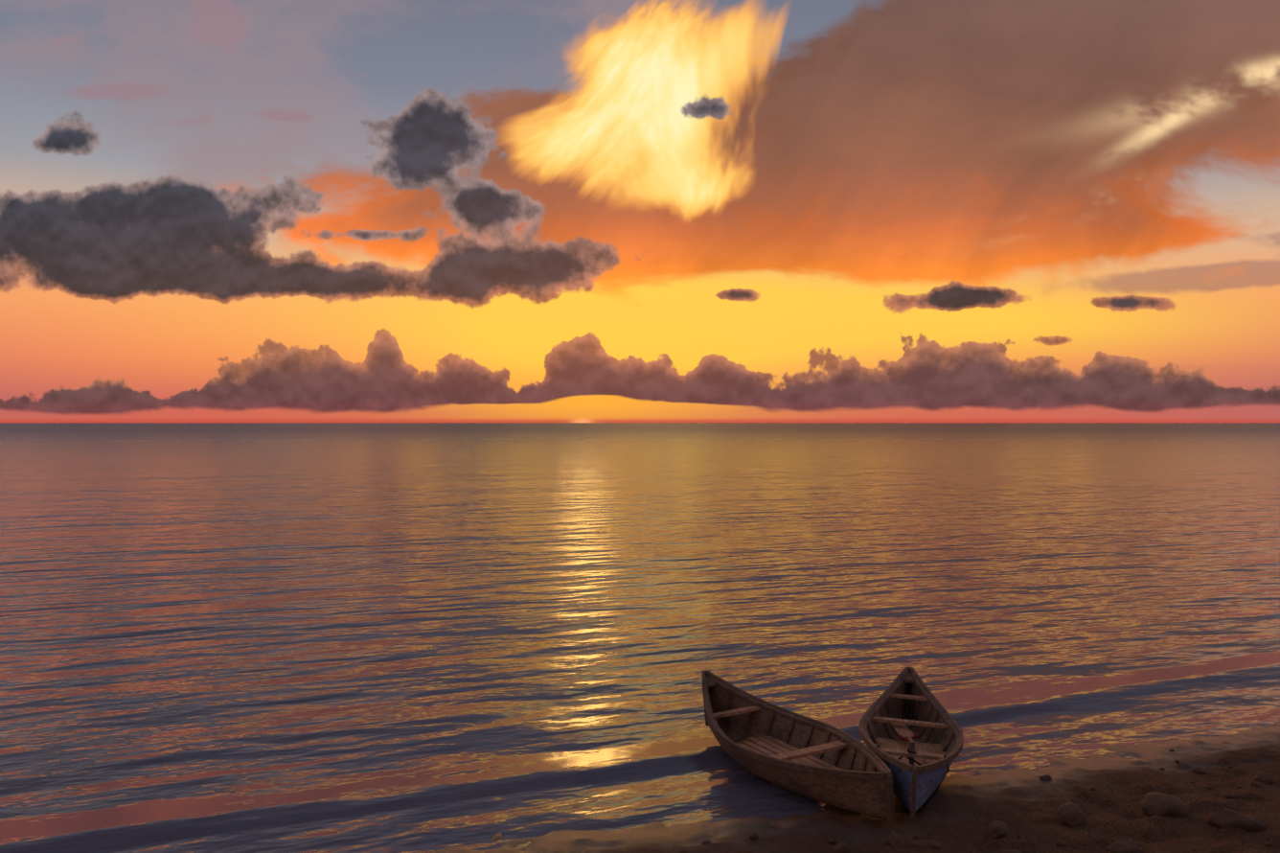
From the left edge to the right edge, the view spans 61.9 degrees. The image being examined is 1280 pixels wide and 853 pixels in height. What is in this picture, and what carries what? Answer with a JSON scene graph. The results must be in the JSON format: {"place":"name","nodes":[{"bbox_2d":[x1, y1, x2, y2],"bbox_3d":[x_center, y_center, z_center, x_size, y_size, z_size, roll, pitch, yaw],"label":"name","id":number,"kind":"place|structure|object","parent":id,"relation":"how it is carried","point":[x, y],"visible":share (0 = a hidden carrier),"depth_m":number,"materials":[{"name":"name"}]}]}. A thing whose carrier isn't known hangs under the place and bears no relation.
{"place":"outdoors","nodes":[
{"label":"outdoors","id":0,"kind":"place"},
{"bbox_2d":[0,422,1279,852],"bbox_3d":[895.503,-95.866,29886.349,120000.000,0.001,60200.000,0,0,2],"label":"sea water","id":1,"kind":"structure","parent":0,"point":[320,637],"depth_m":18.55,"materials":[{"name":"grey liquid"}]},
{"bbox_2d":[701,669,893,822],"bbox_3d":[1.341,2.893,9.880,1.046,0.675,3.117,-3,1,-25],"label":"rowboat","id":2,"kind":"object","parent":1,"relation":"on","point":[809,757],"visible":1,"depth_m":9.70,"materials":[{"name":"brown wood"}]},
{"bbox_2d":[0,0,1279,422],"label":"sky","id":3,"kind":"structure","parent":0,"point":[212,211],"materials":[{"name":"orange"}]},
{"bbox_2d":[428,717,1279,852],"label":"beach sand","id":4,"kind":"structure","parent":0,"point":[958,812],"depth_m":8.50,"materials":[{"name":"brown sand"}]},
{"bbox_2d":[858,666,963,817],"bbox_3d":[2.522,2.861,9.937,0.946,0.657,3.044,3,-1,13],"label":"rowboat","id":5,"kind":"object","parent":4,"relation":"on","point":[911,733],"visible":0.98,"depth_m":10.23,"materials":[{"name":"brown wood"}]},
{"bbox_2d":[678,749,1274,852],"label":"beach rocks","id":6,"kind":"object","parent":4,"relation":"on","point":[1070,812],"visible":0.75,"depth_m":8.09,"materials":[{"name":"stone"}]}
]}

